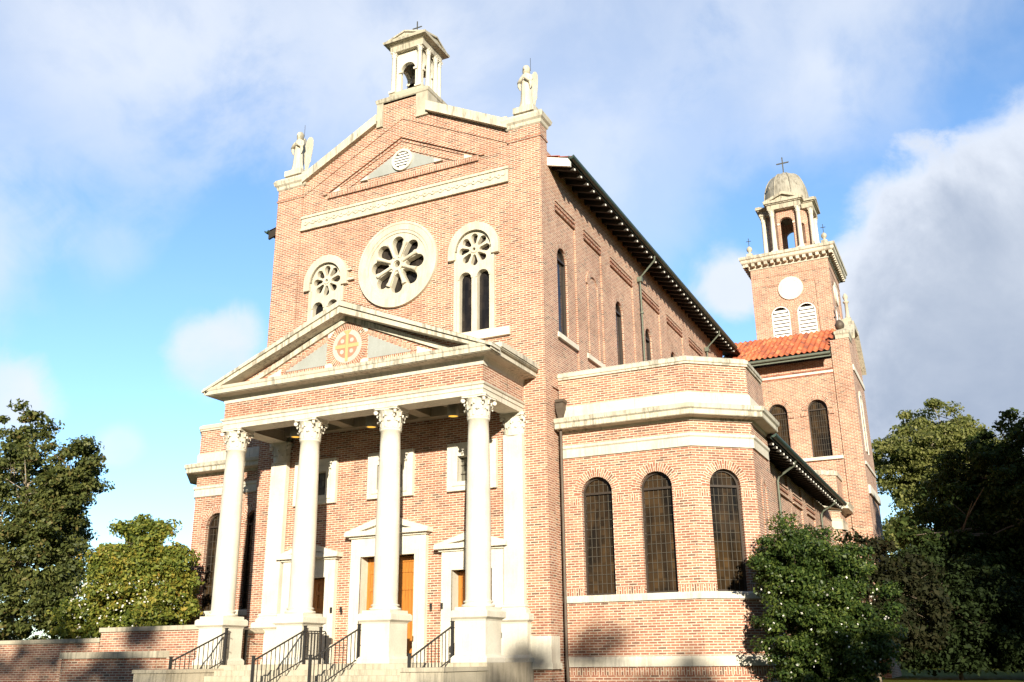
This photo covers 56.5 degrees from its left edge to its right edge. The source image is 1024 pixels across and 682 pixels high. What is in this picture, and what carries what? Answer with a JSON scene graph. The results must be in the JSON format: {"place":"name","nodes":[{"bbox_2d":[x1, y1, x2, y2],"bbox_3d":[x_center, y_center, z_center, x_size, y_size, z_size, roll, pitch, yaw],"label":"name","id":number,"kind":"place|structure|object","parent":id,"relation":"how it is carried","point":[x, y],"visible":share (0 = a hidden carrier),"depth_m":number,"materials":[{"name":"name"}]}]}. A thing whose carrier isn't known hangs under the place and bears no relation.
{"place":"outdoors","nodes":[
{"label":"outdoors","id":0,"kind":"place"},
{"bbox_2d":[0,0,1023,639],"label":"sky","id":1,"kind":"structure","parent":0,"point":[144,144],"materials":[{"name":"blue"}]},
{"bbox_2d":[883,667,1023,681],"bbox_3d":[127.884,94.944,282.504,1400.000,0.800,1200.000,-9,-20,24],"label":"ground","id":2,"kind":"structure","parent":0,"point":[942,676],"depth_m":41.14,"materials":[{"name":"green plant"}]},
{"bbox_2d":[0,638,100,681],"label":"garden wall","id":3,"kind":"structure","parent":2,"relation":"on","point":[30,660],"depth_m":30.15,"materials":[{"name":"brick"}]},
{"bbox_2d":[0,398,115,640],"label":"broadleaf tree","id":4,"kind":"object","parent":2,"relation":"on","point":[55,503],"visible":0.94,"depth_m":42.43,"materials":[{"name":"green plant"}]},
{"bbox_2d":[59,651,169,681],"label":"garden wall","id":5,"kind":"structure","parent":2,"relation":"on","point":[98,666],"depth_m":26.14,"materials":[{"name":"brick"}]},
{"bbox_2d":[44,513,204,638],"bbox_3d":[-12.575,8.450,30.942,5.899,5.648,2.778,-9,-20,24],"label":"tree","id":6,"kind":"object","parent":2,"relation":"on","point":[136,568],"visible":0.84,"depth_m":30.55,"materials":[{"name":"green plant"}]},
{"bbox_2d":[99,625,198,668],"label":"garden wall","id":7,"kind":"structure","parent":2,"relation":"on","point":[176,641],"depth_m":28.24,"materials":[{"name":"brick"}]},
{"bbox_2d":[132,21,901,681],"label":"church","id":8,"kind":"structure","parent":2,"relation":"on","point":[620,461],"depth_m":27.97,"materials":[{"name":"brick"}]},
{"bbox_2d":[168,628,229,668],"bbox_3d":[-8.313,8.509,25.317,0.152,1.740,2.054,-9,-20,24],"label":"handrail","id":9,"kind":"object","parent":8,"relation":"on","point":[223,662],"visible":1,"depth_m":25.72,"materials":[{"name":"metal"}]},
{"bbox_2d":[198,505,220,610],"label":"pavilion window","id":10,"kind":"structure","parent":8,"relation":"in","point":[214,523],"depth_m":32.21,"materials":[{"name":"brown glass"}]},
{"bbox_2d":[243,630,250,664],"bbox_3d":[-7.687,8.888,27.641,0.237,0.970,0.094,-9,-20,24],"label":"iron post","id":11,"kind":"object","parent":8,"relation":"on","point":[246,636],"visible":0.92,"depth_m":27.66,"materials":[{"name":"black metal"}]},
{"bbox_2d":[240,502,254,609],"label":"pavilion window","id":12,"kind":"structure","parent":8,"relation":"in","point":[249,508],"depth_m":31.54,"materials":[{"name":"black glass"}]},
{"bbox_2d":[241,628,264,664],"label":"porch parapet","id":13,"kind":"structure","parent":8,"relation":"attached to","point":[255,644],"depth_m":28.22,"materials":[{"name":"brick"}]},
{"bbox_2d":[250,625,322,681],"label":"handrail","id":14,"kind":"object","parent":8,"relation":"on","point":[304,631],"visible":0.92,"depth_m":24.72,"materials":[{"name":"metal"}]},
{"bbox_2d":[290,425,300,438],"bbox_3d":[-6.601,2.620,29.157,0.330,0.676,0.330,-9,-20,24],"label":"ceiling lamp","id":15,"kind":"object","parent":8,"relation":"attached to","point":[294,432],"visible":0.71,"depth_m":28.98,"materials":[{"name":"metal"}]},
{"bbox_2d":[291,132,313,170],"bbox_3d":[-7.660,-6.947,34.787,0.528,1.980,0.858,-9,-20,24],"label":"angel statue","id":16,"kind":"object","parent":8,"relation":"on","point":[302,147],"visible":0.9,"depth_m":34.63,"materials":[{"name":"beige stone"}]},
{"bbox_2d":[276,545,342,663],"bbox_3d":[-6.060,7.870,28.648,2.280,3.490,0.730,-9,-20,24],"label":"doorway","id":17,"kind":"structure","parent":8,"relation":"in","point":[326,559],"depth_m":28.51,"materials":[{"name":"stone"}]},
{"bbox_2d":[292,457,338,506],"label":"square window","id":18,"kind":"structure","parent":8,"relation":"in","point":[328,467],"depth_m":29.52,"materials":[{"name":"stone"}]},
{"bbox_2d":[322,631,325,659],"bbox_3d":[-5.524,8.808,27.468,0.084,0.970,0.478,-9,-20,24],"label":"wall rail","id":19,"kind":"object","parent":8,"relation":"on","point":[325,643],"depth_m":27.66,"materials":[{"name":"metal"}]},
{"bbox_2d":[303,255,354,320],"bbox_3d":[-6.218,-1.003,31.641,2.370,3.880,0.310,-9,-20,24],"label":"arched window","id":20,"kind":"structure","parent":8,"relation":"in","point":[325,280],"depth_m":31.93,"materials":[{"name":"beige stone"}]},
{"bbox_2d":[307,624,361,681],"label":"handrail","id":21,"kind":"object","parent":8,"relation":"on","point":[311,658],"visible":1,"depth_m":23.56,"materials":[{"name":"metal"}]},
{"bbox_2d":[366,415,376,428],"bbox_3d":[-4.129,2.214,28.022,0.330,0.676,0.330,-9,-20,24],"label":"ceiling lamp","id":22,"kind":"object","parent":8,"relation":"attached to","point":[371,421],"visible":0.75,"depth_m":27.85,"materials":[{"name":"metal"}]},
{"bbox_2d":[344,518,432,662],"bbox_3d":[-3.537,7.142,27.594,2.880,4.150,0.730,-9,-20,24],"label":"doorway","id":23,"kind":"structure","parent":8,"relation":"in","point":[414,537],"depth_m":27.57,"materials":[{"name":"stone"}]},
{"bbox_2d":[366,448,414,499],"bbox_3d":[-3.605,4.017,28.639,1.600,1.400,0.330,-9,-20,24],"label":"square window","id":24,"kind":"structure","parent":8,"relation":"in","point":[407,456],"depth_m":28.47,"materials":[{"name":"stone"}]},
{"bbox_2d":[358,221,437,307],"bbox_3d":[-3.664,-2.452,30.829,2.960,2.960,0.395,-9,-20,24],"label":"rose window","id":25,"kind":"structure","parent":8,"relation":"in","point":[398,264],"depth_m":30.78,"materials":[{"name":"beige stone"}]},
{"bbox_2d":[407,621,454,667],"bbox_3d":[-1.860,7.447,22.355,0.152,1.740,2.054,-9,-20,24],"label":"handrail","id":26,"kind":"object","parent":8,"relation":"on","point":[451,627],"visible":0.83,"depth_m":22.68,"materials":[{"name":"metal"}]},
{"bbox_2d":[447,403,458,417],"bbox_3d":[-1.657,1.807,26.887,0.330,0.676,0.330,-9,-20,24],"label":"ceiling lamp","id":27,"kind":"object","parent":8,"relation":"attached to","point":[452,410],"visible":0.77,"depth_m":26.72,"materials":[{"name":"metal"}]},
{"bbox_2d":[433,532,507,662],"bbox_3d":[-1.026,7.042,26.338,2.280,3.490,0.730,-9,-20,24],"label":"doorway","id":28,"kind":"structure","parent":8,"relation":"in","point":[453,549],"depth_m":26.51,"materials":[{"name":"stone"}]},
{"bbox_2d":[447,438,497,491],"bbox_3d":[-1.115,3.607,27.496,1.600,1.400,0.330,-9,-20,24],"label":"square window","id":29,"kind":"structure","parent":8,"relation":"in","point":[456,452],"depth_m":27.54,"materials":[{"name":"stone"}]},
{"bbox_2d":[448,222,509,339],"bbox_3d":[-1.050,-1.853,29.269,2.250,3.880,0.310,-9,-20,24],"label":"arched window","id":30,"kind":"structure","parent":8,"relation":"in","point":[472,249],"depth_m":29.33,"materials":[{"name":"beige stone"}]},
{"bbox_2d":[517,58,537,106],"bbox_3d":[0.537,-8.295,31.024,0.528,1.980,0.858,-9,-20,24],"label":"angel statue","id":31,"kind":"object","parent":8,"relation":"on","point":[528,87],"visible":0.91,"depth_m":30.78,"materials":[{"name":"beige stone"}]},
{"bbox_2d":[556,240,570,336],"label":"nave window","id":32,"kind":"structure","parent":8,"relation":"in","point":[560,262],"depth_m":29.92,"materials":[{"name":"black glass"}]},
{"bbox_2d":[586,271,601,361],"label":"blind window","id":33,"kind":"structure","parent":8,"relation":"in","point":[590,274],"depth_m":31.92,"materials":[{"name":"brick"}]},
{"bbox_2d":[571,468,623,595],"bbox_3d":[2.415,5.237,26.301,1.560,3.460,0.216,-9,-20,24],"label":"pavilion window","id":34,"kind":"structure","parent":8,"relation":"in","point":[598,508],"depth_m":26.38,"materials":[{"name":"glass"}]},
{"bbox_2d":[613,295,626,364],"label":"nave window","id":35,"kind":"structure","parent":8,"relation":"in","point":[616,298],"depth_m":34.48,"materials":[{"name":"black glass"}]},
{"bbox_2d":[644,322,654,360],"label":"nave window","id":36,"kind":"structure","parent":8,"relation":"in","point":[646,326],"depth_m":37.52,"materials":[{"name":"brown metal"}]},
{"bbox_2d":[629,462,683,592],"bbox_3d":[3.957,4.984,25.593,1.560,3.460,0.216,-9,-20,24],"label":"pavilion window","id":37,"kind":"structure","parent":8,"relation":"in","point":[657,498],"depth_m":25.67,"materials":[{"name":"glass"}]},
{"bbox_2d":[669,346,676,357],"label":"nave window","id":38,"kind":"structure","parent":8,"relation":"in","point":[671,349],"depth_m":40.32,"materials":[{"name":"brown brick"}]},
{"bbox_2d":[699,460,752,590],"bbox_3d":[5.734,4.868,25.303,1.560,3.460,0.353,4,-19,-13],"label":"pavilion window","id":39,"kind":"structure","parent":8,"relation":"in","point":[724,489],"depth_m":25.46,"materials":[{"name":"glass"}]},
{"bbox_2d":[765,399,793,446],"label":"transept window","id":40,"kind":"structure","parent":8,"relation":"in","point":[779,412],"depth_m":46.65,"materials":[{"name":"brown glass"}]},
{"bbox_2d":[791,505,799,529],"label":"aisle window","id":41,"kind":"structure","parent":8,"relation":"in","point":[793,510],"depth_m":34.15,"materials":[{"name":"brown brick"}]},
{"bbox_2d":[801,394,834,456],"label":"transept window","id":42,"kind":"structure","parent":8,"relation":"in","point":[817,410],"depth_m":45.78,"materials":[{"name":"glass"}]},
{"bbox_2d":[746,511,908,681],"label":"camellia bush","id":43,"kind":"object","parent":2,"relation":"on","point":[819,615],"visible":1,"depth_m":22.70,"materials":[{"name":"green plant"}]},
{"bbox_2d":[828,528,958,681],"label":"shrub","id":44,"kind":"object","parent":2,"relation":"on","point":[914,584],"visible":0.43,"depth_m":28.89,"materials":[{"name":"green plant"}]},
{"bbox_2d":[871,397,1022,566],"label":"tree","id":45,"kind":"object","parent":2,"relation":"on","point":[908,448],"visible":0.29,"depth_m":63.59,"materials":[{"name":"green plant"}]},
{"bbox_2d":[882,407,1023,649],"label":"live oak","id":46,"kind":"object","parent":2,"relation":"on","point":[977,508],"visible":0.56,"depth_m":41.44,"materials":[{"name":"green plant"}]},
{"bbox_2d":[890,541,1023,679],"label":"dark evergreen","id":47,"kind":"object","parent":2,"relation":"on","point":[979,639],"visible":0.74,"depth_m":34.93,"materials":[{"name":"green plant"}]}
]}

